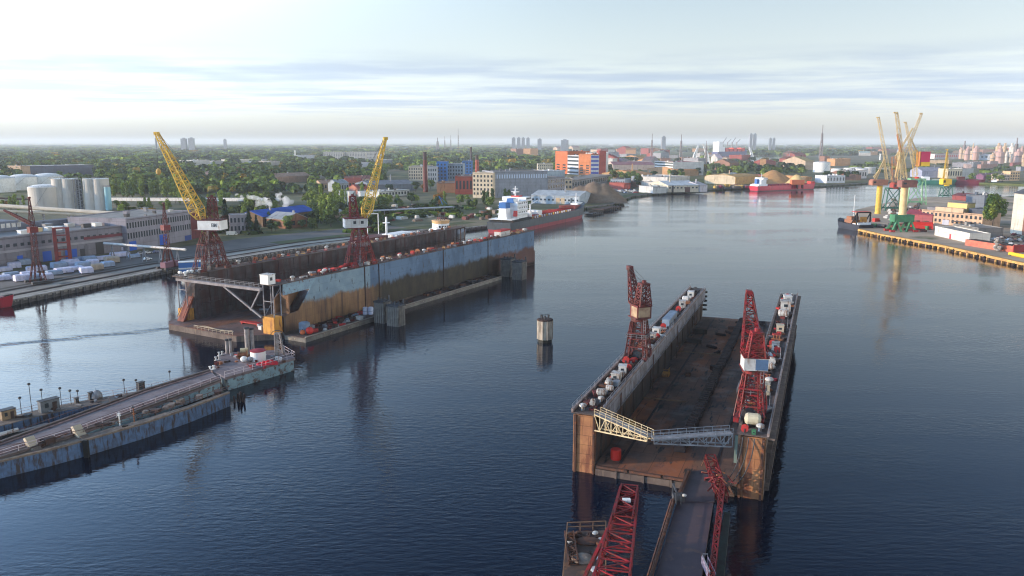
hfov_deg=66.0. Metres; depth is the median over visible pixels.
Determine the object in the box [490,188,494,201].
poplar tree
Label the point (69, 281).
quay road
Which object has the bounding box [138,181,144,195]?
poplar tree
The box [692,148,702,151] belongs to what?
building
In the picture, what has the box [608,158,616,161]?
building
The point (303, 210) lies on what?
house
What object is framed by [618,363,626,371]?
deck house
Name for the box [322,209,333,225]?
broadleaf tree
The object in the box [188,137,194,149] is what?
tower block
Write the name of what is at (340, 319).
crate
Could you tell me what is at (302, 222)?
broadleaf tree
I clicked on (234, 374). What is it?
landing platform
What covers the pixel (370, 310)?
drum
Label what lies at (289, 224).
broadleaf tree
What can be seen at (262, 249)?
access road
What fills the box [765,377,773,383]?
ventilator
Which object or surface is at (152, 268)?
railway rail
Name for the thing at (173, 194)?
broadleaf tree
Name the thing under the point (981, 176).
shed
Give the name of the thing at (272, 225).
broadleaf tree
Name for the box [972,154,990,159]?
hall
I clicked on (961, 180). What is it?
river barge
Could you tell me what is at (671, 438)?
gangway
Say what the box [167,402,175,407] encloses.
crate
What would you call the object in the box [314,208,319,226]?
poplar tree
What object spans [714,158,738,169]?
building
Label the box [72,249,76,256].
door
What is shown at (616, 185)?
building
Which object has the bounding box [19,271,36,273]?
wrapped stack
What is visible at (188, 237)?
door
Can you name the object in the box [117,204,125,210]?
broadleaf tree
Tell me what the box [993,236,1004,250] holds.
grey bag stack
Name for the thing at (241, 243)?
yard ground
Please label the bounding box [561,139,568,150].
tower block
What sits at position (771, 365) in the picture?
deck tank
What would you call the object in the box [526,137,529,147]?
tower block
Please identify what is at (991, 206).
broadleaf tree
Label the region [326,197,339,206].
broadleaf tree
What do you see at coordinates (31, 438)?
fairlead
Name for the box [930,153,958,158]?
hall
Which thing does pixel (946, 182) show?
harbour crane
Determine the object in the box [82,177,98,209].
silo
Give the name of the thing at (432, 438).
water
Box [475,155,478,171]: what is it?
chimney
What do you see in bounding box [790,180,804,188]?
hopper
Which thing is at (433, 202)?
broadleaf tree
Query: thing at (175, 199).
pipe bridge
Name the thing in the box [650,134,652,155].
lattice mast
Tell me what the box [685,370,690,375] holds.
crate
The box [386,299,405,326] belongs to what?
mooring dolphin
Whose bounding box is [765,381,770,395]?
deck house
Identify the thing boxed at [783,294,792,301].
deck house
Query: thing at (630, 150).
building
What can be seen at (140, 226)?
factory
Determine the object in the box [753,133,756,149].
tower block
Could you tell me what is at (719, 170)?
broadleaf tree
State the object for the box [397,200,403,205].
broadleaf tree
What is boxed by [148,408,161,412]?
crate
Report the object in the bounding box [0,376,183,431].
pontoon
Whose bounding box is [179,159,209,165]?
hall
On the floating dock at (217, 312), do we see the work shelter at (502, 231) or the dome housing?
the work shelter at (502, 231)
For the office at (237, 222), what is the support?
on the bank ground at (291, 199)
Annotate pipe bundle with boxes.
[94,422,111,426]
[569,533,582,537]
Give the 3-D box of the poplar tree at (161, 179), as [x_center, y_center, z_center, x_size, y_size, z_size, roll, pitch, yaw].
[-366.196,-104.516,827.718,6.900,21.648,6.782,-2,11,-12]
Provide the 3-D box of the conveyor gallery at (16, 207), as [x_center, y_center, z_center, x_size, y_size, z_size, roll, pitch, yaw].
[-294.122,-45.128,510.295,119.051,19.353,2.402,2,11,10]
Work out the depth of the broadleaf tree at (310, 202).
674.36 m
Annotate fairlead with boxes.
[23,435,41,450]
[71,424,88,438]
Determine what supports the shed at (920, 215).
on the pier ground at (931, 237)
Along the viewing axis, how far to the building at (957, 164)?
1888.20 m
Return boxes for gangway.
[175,274,263,317]
[594,407,653,441]
[651,425,733,447]
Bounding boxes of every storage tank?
[0,175,15,192]
[11,174,36,189]
[27,184,57,210]
[35,173,62,184]
[813,161,830,171]
[864,167,875,173]
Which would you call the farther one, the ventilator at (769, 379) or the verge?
the verge
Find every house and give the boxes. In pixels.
[245,205,311,226]
[266,210,307,228]
[316,179,330,189]
[328,179,348,191]
[344,177,362,185]
[349,184,368,193]
[353,175,371,180]
[610,370,621,379]
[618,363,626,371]
[648,332,656,338]
[652,326,660,333]
[679,299,685,307]
[687,290,694,298]
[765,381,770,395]
[772,341,779,349]
[776,323,784,332]
[780,299,790,311]
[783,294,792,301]
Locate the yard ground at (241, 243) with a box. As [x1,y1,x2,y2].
[0,225,424,293]
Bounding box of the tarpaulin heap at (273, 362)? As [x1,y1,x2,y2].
[256,360,278,365]
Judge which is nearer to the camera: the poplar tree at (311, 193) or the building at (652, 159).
the poplar tree at (311, 193)
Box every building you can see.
[511,148,522,154]
[523,148,537,154]
[569,146,579,150]
[606,151,618,156]
[608,153,618,161]
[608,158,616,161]
[609,182,630,188]
[611,177,630,182]
[617,146,630,154]
[619,157,631,161]
[620,153,636,156]
[625,153,645,159]
[626,148,635,153]
[631,176,640,186]
[640,181,654,184]
[641,148,657,153]
[642,156,658,167]
[653,151,666,157]
[660,157,670,160]
[669,155,678,157]
[683,157,705,163]
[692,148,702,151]
[711,154,722,162]
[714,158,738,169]
[729,154,750,160]
[754,158,775,164]
[760,159,765,165]
[779,156,790,161]
[782,155,813,169]
[783,150,796,156]
[785,175,811,181]
[786,153,805,156]
[819,156,829,161]
[827,158,850,165]
[845,174,860,179]
[858,149,870,155]
[866,147,881,149]
[870,151,877,154]
[878,149,889,154]
[930,159,951,163]
[938,167,962,177]
[952,162,976,166]
[956,167,973,177]
[963,164,971,167]
[977,164,996,167]
[979,149,994,153]
[987,161,997,165]
[1003,171,1019,180]
[1010,162,1021,165]
[1016,166,1023,170]
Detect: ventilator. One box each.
[579,403,586,410]
[605,379,612,384]
[756,423,763,431]
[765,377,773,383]
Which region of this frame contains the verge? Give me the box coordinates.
[270,221,476,243]
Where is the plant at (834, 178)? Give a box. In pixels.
[815,174,844,182]
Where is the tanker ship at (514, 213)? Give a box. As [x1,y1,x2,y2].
[487,186,584,233]
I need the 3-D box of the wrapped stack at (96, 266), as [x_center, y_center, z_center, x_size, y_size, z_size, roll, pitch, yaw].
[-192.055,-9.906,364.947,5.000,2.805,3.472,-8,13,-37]
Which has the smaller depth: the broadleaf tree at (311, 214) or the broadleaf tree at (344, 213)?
the broadleaf tree at (344, 213)
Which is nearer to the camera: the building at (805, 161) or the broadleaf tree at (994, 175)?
the broadleaf tree at (994, 175)
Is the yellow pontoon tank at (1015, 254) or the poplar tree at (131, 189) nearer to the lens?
the yellow pontoon tank at (1015, 254)
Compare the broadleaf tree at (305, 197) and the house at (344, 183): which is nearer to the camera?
the broadleaf tree at (305, 197)
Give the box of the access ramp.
[647,469,729,575]
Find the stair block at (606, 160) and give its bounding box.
[585,153,607,171]
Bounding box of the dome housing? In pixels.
[91,390,102,398]
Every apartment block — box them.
[323,151,346,158]
[347,151,366,159]
[367,151,384,158]
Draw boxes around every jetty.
[584,212,603,215]
[592,206,621,211]
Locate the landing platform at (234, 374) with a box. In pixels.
[211,345,294,389]
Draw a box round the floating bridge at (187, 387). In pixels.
[0,369,220,458]
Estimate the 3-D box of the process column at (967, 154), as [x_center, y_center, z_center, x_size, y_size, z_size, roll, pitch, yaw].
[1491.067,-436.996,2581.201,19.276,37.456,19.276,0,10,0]
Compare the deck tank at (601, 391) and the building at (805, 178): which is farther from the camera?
the building at (805, 178)
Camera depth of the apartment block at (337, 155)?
2699.05 m
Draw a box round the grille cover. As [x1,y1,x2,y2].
[701,553,715,575]
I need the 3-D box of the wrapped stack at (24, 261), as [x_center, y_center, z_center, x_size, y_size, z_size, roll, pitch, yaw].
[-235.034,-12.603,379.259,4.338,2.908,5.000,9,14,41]
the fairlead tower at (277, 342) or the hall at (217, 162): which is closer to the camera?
the fairlead tower at (277, 342)
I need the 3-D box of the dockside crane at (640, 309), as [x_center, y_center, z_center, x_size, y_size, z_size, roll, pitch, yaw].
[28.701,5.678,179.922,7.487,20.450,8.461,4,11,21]
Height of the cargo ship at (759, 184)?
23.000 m
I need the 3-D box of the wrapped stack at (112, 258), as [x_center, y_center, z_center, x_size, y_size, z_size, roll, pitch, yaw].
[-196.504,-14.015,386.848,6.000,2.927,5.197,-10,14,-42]
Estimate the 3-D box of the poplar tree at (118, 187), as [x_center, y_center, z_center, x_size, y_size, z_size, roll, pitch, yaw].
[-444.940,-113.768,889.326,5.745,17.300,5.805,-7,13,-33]
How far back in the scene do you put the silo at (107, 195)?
682.26 m
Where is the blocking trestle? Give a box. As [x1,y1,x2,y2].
[240,320,261,325]
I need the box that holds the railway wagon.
[160,260,179,269]
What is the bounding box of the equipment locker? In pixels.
[662,310,676,326]
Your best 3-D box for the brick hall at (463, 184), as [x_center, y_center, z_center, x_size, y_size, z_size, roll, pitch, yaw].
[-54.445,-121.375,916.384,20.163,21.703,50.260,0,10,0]
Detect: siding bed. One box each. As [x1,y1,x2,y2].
[0,229,416,291]
[0,243,276,289]
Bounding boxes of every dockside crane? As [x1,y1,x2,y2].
[153,132,230,272]
[342,137,387,267]
[624,265,652,361]
[733,289,769,423]
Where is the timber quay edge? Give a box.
[858,229,1023,267]
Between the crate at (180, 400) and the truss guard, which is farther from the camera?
the truss guard
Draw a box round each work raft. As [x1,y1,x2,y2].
[285,312,373,342]
[404,276,501,308]
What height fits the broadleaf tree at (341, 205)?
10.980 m
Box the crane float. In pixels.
[562,521,606,575]
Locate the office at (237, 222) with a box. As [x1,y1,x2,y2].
[228,213,248,233]
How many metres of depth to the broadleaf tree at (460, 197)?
732.96 m
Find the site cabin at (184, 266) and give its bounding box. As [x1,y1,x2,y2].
[178,260,200,272]
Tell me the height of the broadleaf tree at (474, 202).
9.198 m
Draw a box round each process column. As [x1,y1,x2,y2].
[959,148,963,158]
[963,149,971,159]
[971,146,979,159]
[988,153,995,160]
[993,143,1000,151]
[995,149,1004,163]
[1004,151,1007,162]
[1008,143,1013,161]
[1013,149,1022,161]
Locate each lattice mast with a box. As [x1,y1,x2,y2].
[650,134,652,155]
[679,134,681,156]
[705,141,706,163]
[818,126,822,158]
[1011,138,1018,162]
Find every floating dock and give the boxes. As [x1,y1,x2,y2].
[168,224,534,341]
[571,283,800,500]
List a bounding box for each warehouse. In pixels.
[18,164,93,174]
[531,186,590,203]
[650,173,698,191]
[922,201,1000,226]
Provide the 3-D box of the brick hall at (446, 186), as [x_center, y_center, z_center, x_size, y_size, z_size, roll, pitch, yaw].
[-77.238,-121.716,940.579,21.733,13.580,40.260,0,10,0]
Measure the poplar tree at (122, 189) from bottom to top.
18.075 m
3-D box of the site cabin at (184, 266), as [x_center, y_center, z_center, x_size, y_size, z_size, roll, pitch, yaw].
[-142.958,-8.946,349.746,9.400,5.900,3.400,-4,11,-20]
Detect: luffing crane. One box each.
[3,197,52,284]
[156,202,178,269]
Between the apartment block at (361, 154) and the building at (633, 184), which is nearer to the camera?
the building at (633, 184)
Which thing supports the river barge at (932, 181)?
on the water at (432, 438)
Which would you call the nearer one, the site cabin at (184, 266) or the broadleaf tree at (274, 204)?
the site cabin at (184, 266)
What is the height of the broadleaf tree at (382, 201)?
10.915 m
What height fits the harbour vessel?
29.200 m
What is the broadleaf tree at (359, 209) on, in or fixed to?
on the bank ground at (291, 199)
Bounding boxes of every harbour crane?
[692,145,698,157]
[702,144,709,163]
[868,117,891,213]
[881,113,922,210]
[884,112,918,231]
[903,122,930,204]
[938,149,952,196]
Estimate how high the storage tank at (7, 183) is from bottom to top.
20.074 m
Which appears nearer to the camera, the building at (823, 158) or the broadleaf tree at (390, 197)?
the broadleaf tree at (390, 197)
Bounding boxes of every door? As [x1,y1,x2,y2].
[42,251,51,261]
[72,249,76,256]
[80,248,85,255]
[84,245,88,255]
[95,242,103,254]
[129,241,136,250]
[159,234,166,244]
[185,235,191,240]
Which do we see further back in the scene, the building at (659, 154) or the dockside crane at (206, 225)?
the building at (659, 154)
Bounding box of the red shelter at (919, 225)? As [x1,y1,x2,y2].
[910,221,932,229]
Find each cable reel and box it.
[622,356,629,362]
[741,424,748,432]
[774,346,780,352]
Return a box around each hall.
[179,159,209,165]
[210,160,223,164]
[221,159,252,162]
[248,160,279,165]
[296,155,314,158]
[361,162,368,166]
[366,159,392,164]
[428,166,437,181]
[437,180,454,192]
[455,174,472,193]
[538,169,564,175]
[602,164,651,177]
[608,158,654,169]
[647,158,698,175]
[704,173,759,184]
[831,168,866,178]
[910,165,939,177]
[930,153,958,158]
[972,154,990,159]
[1010,189,1023,234]
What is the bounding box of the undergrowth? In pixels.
[124,161,1020,234]
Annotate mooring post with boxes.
[224,339,228,353]
[228,338,231,353]
[243,327,249,350]
[249,328,254,348]
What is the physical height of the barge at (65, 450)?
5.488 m
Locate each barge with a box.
[0,386,229,478]
[918,176,956,183]
[955,177,985,183]
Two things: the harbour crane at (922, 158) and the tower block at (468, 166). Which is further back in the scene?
the tower block at (468, 166)
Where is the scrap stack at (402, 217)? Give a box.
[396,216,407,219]
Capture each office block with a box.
[408,165,432,180]
[537,162,552,169]
[655,160,703,174]
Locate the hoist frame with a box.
[672,483,686,504]
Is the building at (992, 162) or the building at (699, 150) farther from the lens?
the building at (699, 150)
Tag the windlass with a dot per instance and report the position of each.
(243, 351)
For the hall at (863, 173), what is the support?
on the bank ground at (291, 199)
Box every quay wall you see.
[3,241,348,307]
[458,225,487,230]
[584,180,917,209]
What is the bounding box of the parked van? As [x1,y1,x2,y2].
[226,231,237,234]
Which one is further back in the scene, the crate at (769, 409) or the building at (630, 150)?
the building at (630, 150)
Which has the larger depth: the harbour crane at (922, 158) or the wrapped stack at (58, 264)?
the harbour crane at (922, 158)
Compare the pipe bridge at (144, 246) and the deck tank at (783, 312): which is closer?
the deck tank at (783, 312)
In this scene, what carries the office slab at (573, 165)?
on the bank ground at (291, 199)
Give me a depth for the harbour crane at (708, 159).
2144.57 m
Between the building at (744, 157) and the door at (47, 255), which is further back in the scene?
the building at (744, 157)
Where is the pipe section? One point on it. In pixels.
(15, 432)
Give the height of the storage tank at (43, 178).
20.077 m
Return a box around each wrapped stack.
[0,266,12,271]
[0,274,11,279]
[2,271,19,275]
[7,261,20,267]
[13,273,29,281]
[17,258,30,264]
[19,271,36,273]
[25,265,47,270]
[29,273,39,278]
[40,272,53,278]
[45,270,62,274]
[50,261,67,268]
[53,266,73,272]
[61,258,79,261]
[67,261,80,265]
[68,265,83,269]
[74,261,90,266]
[79,266,93,273]
[82,255,96,260]
[86,259,98,263]
[90,263,103,269]
[96,255,110,259]
[100,261,114,266]
[103,256,119,261]
[109,251,127,256]
[128,253,140,257]
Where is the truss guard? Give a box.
[226,249,294,264]
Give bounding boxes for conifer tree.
[219,199,229,231]
[245,208,254,233]
[254,214,259,228]
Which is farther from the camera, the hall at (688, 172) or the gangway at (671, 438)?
the hall at (688, 172)
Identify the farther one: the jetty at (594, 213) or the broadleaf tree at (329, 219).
the jetty at (594, 213)
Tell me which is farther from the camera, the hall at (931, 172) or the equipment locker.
the hall at (931, 172)
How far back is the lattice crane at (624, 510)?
83.87 m
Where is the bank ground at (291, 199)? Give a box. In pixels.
[0,145,1023,272]
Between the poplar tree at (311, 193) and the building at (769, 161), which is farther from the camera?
the building at (769, 161)
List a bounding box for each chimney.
[423,152,427,191]
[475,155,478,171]
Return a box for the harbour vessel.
[352,213,465,242]
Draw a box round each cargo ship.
[712,137,746,157]
[749,175,814,191]
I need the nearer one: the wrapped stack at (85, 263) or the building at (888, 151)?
the wrapped stack at (85, 263)
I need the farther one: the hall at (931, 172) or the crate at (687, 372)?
the hall at (931, 172)
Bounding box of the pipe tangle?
[701,454,736,502]
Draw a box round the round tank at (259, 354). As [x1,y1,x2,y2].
[250,348,265,361]
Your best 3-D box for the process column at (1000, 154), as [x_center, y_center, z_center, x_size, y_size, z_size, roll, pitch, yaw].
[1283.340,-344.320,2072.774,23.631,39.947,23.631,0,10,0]
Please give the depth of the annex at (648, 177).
1119.52 m
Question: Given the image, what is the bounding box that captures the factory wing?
[547,176,564,189]
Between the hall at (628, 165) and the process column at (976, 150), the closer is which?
the hall at (628, 165)
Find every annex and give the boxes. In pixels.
[0,165,30,173]
[190,211,200,238]
[631,174,689,180]
[966,191,1000,207]
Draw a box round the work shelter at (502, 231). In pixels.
[494,228,510,236]
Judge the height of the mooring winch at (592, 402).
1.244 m
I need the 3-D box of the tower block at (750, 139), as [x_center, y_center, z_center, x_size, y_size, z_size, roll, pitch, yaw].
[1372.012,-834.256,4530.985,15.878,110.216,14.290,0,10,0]
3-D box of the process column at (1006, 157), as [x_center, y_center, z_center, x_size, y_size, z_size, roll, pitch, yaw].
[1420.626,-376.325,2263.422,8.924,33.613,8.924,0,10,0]
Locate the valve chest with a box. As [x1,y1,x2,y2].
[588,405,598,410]
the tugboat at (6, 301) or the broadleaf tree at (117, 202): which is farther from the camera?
the broadleaf tree at (117, 202)
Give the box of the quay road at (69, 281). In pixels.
[0,229,423,295]
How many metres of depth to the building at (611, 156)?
2007.97 m
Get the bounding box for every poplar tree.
[12,193,16,203]
[110,180,115,195]
[111,178,117,195]
[117,180,119,194]
[120,182,124,197]
[124,183,129,197]
[129,180,134,197]
[130,177,136,192]
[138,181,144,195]
[139,182,144,197]
[148,181,154,197]
[154,181,159,196]
[159,178,166,197]
[161,181,166,197]
[165,198,168,209]
[169,182,174,191]
[176,190,181,202]
[217,190,222,208]
[240,206,246,212]
[246,194,251,205]
[254,191,259,198]
[308,191,314,202]
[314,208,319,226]
[318,184,322,194]
[318,203,323,223]
[327,192,332,207]
[334,190,339,197]
[339,189,344,202]
[481,190,485,203]
[484,190,488,204]
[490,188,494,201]
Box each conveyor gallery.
[0,204,114,219]
[0,209,87,221]
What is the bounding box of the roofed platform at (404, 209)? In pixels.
[373,206,453,214]
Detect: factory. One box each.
[0,218,122,266]
[67,207,191,250]
[482,168,546,197]
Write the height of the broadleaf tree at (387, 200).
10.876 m
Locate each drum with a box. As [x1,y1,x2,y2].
[363,307,367,314]
[368,307,372,314]
[610,447,620,460]
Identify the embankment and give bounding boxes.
[622,187,729,197]
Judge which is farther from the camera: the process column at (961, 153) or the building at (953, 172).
the process column at (961, 153)
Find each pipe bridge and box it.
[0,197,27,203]
[103,242,186,262]
[111,198,280,207]
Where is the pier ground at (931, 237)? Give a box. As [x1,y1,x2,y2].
[855,196,1023,261]
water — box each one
[0,182,1023,575]
[748,156,781,161]
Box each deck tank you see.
[299,321,309,332]
[596,388,606,396]
[606,385,613,391]
[682,296,689,300]
[744,413,760,428]
[768,361,774,371]
[778,309,788,318]
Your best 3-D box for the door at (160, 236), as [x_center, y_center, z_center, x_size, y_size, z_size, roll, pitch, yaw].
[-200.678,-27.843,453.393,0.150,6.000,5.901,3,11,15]
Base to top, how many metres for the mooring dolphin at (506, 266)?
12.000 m
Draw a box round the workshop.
[565,177,571,189]
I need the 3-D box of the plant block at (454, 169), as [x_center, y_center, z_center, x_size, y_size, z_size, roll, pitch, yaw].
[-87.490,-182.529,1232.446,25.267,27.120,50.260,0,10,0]
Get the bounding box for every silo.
[50,177,67,207]
[60,177,77,208]
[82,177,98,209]
[91,177,109,209]
[103,185,111,209]
[346,190,355,204]
[357,190,365,196]
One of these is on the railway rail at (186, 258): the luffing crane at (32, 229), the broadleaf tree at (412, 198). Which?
the luffing crane at (32, 229)
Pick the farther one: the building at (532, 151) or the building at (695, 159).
the building at (532, 151)
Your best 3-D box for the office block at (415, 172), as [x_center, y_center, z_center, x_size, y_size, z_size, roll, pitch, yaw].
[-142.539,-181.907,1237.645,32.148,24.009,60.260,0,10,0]
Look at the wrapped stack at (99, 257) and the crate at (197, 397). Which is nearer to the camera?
the crate at (197, 397)
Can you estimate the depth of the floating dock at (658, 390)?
167.04 m
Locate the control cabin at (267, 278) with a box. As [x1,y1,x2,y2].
[259,273,275,284]
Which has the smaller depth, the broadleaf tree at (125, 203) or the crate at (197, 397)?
the crate at (197, 397)
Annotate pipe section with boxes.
[0,423,46,438]
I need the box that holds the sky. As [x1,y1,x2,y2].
[0,0,1023,144]
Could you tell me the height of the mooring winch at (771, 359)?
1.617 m
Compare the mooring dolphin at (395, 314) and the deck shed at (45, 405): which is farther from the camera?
the mooring dolphin at (395, 314)
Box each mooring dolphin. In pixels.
[373,295,390,323]
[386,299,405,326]
[500,254,514,276]
[512,257,526,280]
[537,314,552,342]
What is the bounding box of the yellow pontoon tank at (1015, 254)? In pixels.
[1008,252,1023,257]
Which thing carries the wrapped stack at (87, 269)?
on the yard ground at (241, 243)
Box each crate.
[22,413,31,416]
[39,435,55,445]
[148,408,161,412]
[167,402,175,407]
[175,398,184,402]
[195,394,202,398]
[214,389,221,394]
[338,317,343,322]
[356,315,363,319]
[592,390,597,396]
[598,384,606,388]
[613,379,620,386]
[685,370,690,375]
[766,406,771,412]
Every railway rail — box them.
[1,229,415,291]
[3,229,412,290]
[14,230,426,294]
[14,231,420,295]
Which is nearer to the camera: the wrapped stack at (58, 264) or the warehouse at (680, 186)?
the wrapped stack at (58, 264)
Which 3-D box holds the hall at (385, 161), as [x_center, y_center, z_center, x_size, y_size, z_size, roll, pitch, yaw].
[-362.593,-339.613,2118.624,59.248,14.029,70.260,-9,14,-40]
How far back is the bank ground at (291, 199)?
828.49 m
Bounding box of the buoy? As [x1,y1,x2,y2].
[306,326,312,333]
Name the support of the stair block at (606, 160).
on the bank ground at (291, 199)
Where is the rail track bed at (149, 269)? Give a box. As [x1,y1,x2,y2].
[15,230,427,295]
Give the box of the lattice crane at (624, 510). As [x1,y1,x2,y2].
[583,483,638,575]
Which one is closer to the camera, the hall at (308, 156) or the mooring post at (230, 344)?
the mooring post at (230, 344)
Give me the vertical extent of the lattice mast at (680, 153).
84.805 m
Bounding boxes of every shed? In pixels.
[0,406,15,420]
[36,396,59,413]
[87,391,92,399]
[136,380,144,390]
[270,172,309,182]
[355,175,415,190]
[364,188,409,196]
[570,174,611,188]
[639,184,666,193]
[688,179,706,191]
[906,209,932,221]
[934,226,990,241]
[952,191,970,200]
[953,222,1003,237]
[965,239,1023,252]
[976,172,993,179]
[991,173,1009,180]
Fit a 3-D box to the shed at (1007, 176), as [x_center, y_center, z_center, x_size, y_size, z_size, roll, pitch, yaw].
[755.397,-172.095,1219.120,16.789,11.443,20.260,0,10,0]
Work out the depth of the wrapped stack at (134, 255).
401.94 m
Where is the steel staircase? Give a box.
[72,177,83,208]
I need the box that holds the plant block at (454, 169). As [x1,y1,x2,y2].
[448,162,464,180]
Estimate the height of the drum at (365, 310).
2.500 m
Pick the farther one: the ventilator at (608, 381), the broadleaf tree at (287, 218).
the broadleaf tree at (287, 218)
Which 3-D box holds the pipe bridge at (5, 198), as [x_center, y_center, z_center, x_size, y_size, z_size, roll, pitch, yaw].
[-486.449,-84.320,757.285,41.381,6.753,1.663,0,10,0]
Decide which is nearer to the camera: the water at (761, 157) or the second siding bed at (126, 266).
the second siding bed at (126, 266)
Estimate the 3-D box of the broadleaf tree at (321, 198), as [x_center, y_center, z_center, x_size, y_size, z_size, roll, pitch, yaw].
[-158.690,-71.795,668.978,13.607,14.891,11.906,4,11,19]
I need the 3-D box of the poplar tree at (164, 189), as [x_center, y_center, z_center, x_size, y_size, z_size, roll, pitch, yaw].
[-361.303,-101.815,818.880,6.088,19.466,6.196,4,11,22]
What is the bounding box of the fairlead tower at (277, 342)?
[270,330,284,355]
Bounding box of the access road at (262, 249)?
[189,231,415,260]
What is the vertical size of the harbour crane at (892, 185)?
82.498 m
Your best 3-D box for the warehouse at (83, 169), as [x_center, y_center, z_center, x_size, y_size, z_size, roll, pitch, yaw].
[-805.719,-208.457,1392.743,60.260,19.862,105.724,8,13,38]
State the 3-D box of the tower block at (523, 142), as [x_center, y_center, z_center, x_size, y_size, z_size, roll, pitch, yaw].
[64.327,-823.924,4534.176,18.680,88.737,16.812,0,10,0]
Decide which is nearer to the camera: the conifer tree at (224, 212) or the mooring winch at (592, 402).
the mooring winch at (592, 402)
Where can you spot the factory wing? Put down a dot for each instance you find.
(555, 182)
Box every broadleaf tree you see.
[113,200,119,208]
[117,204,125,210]
[121,200,129,207]
[137,201,145,207]
[145,201,153,207]
[168,192,177,202]
[195,196,204,208]
[234,205,241,212]
[237,193,246,202]
[255,198,261,206]
[265,197,274,204]
[266,223,274,231]
[269,193,279,201]
[270,200,278,207]
[281,215,293,221]
[285,221,293,228]
[297,219,305,226]
[301,193,308,200]
[306,186,317,192]
[306,198,316,207]
[307,210,314,217]
[307,217,316,223]
[308,223,314,230]
[313,194,321,205]
[317,194,327,204]
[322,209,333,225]
[324,215,336,224]
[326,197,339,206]
[332,207,338,215]
[335,201,346,209]
[338,210,351,220]
[351,207,360,216]
[357,196,366,203]
[379,197,389,205]
[380,197,386,205]
[385,184,393,189]
[387,195,392,201]
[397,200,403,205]
[408,196,414,203]
[411,182,419,191]
[428,179,434,188]
[429,199,437,204]
[456,194,463,202]
[469,199,477,204]
[486,196,494,205]
[609,170,616,177]
[634,177,642,184]
[670,169,679,175]
[717,166,723,173]
[735,167,743,172]
[760,168,765,174]
[770,166,779,171]
[783,167,792,173]
[798,167,805,175]
[843,171,850,176]
[967,173,976,178]
[982,192,1001,225]
[992,173,998,178]
[998,197,1008,216]
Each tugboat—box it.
[0,294,13,307]
[838,199,873,230]
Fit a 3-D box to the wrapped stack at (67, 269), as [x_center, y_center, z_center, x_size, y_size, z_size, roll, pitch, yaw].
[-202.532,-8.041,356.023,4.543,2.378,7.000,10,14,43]
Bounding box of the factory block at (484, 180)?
[472,170,494,197]
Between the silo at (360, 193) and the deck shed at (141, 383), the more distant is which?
the silo at (360, 193)
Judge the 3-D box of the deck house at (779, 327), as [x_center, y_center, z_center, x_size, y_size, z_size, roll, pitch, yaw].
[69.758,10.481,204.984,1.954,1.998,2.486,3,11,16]
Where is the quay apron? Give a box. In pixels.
[13,231,422,297]
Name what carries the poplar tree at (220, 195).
on the bank ground at (291, 199)
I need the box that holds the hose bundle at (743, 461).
[726,437,754,485]
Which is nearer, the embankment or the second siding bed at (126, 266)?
the second siding bed at (126, 266)
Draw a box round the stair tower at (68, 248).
[52,227,71,261]
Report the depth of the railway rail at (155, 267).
360.78 m
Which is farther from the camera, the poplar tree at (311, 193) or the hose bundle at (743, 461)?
the poplar tree at (311, 193)
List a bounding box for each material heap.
[571,181,628,203]
[760,170,789,183]
[786,174,806,182]
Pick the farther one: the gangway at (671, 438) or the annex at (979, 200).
the annex at (979, 200)
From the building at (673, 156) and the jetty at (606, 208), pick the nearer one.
the jetty at (606, 208)
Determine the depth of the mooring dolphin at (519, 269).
348.89 m
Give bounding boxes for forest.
[0,143,558,193]
[511,143,1023,173]
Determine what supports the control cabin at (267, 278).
on the floating dock at (217, 312)
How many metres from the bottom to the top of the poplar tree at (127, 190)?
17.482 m
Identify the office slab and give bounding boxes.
[567,154,578,174]
[591,155,598,173]
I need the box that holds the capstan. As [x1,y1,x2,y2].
[240,356,252,361]
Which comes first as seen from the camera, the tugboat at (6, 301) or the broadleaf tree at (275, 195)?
the tugboat at (6, 301)
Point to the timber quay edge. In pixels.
(1001, 260)
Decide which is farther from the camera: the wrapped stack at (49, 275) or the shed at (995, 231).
the shed at (995, 231)
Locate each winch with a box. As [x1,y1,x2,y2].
[588,398,596,407]
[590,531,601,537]
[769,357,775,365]
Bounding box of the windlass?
[237,348,249,358]
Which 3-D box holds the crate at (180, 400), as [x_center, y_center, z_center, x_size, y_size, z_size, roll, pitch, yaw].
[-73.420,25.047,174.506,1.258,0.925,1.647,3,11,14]
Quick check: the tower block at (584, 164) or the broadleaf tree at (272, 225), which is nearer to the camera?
the broadleaf tree at (272, 225)
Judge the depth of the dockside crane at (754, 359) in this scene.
139.19 m
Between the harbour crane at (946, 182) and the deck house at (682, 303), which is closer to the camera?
the deck house at (682, 303)
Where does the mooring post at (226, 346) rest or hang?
on the landing platform at (234, 374)
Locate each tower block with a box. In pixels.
[180,138,187,149]
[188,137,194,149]
[223,139,226,148]
[436,161,448,181]
[462,159,472,173]
[512,137,514,148]
[517,137,519,148]
[522,137,524,148]
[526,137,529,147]
[537,138,541,149]
[555,150,589,173]
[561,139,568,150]
[579,152,597,174]
[597,151,605,173]
[661,136,665,148]
[749,133,752,149]
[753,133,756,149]
[768,138,771,149]
[772,138,774,149]

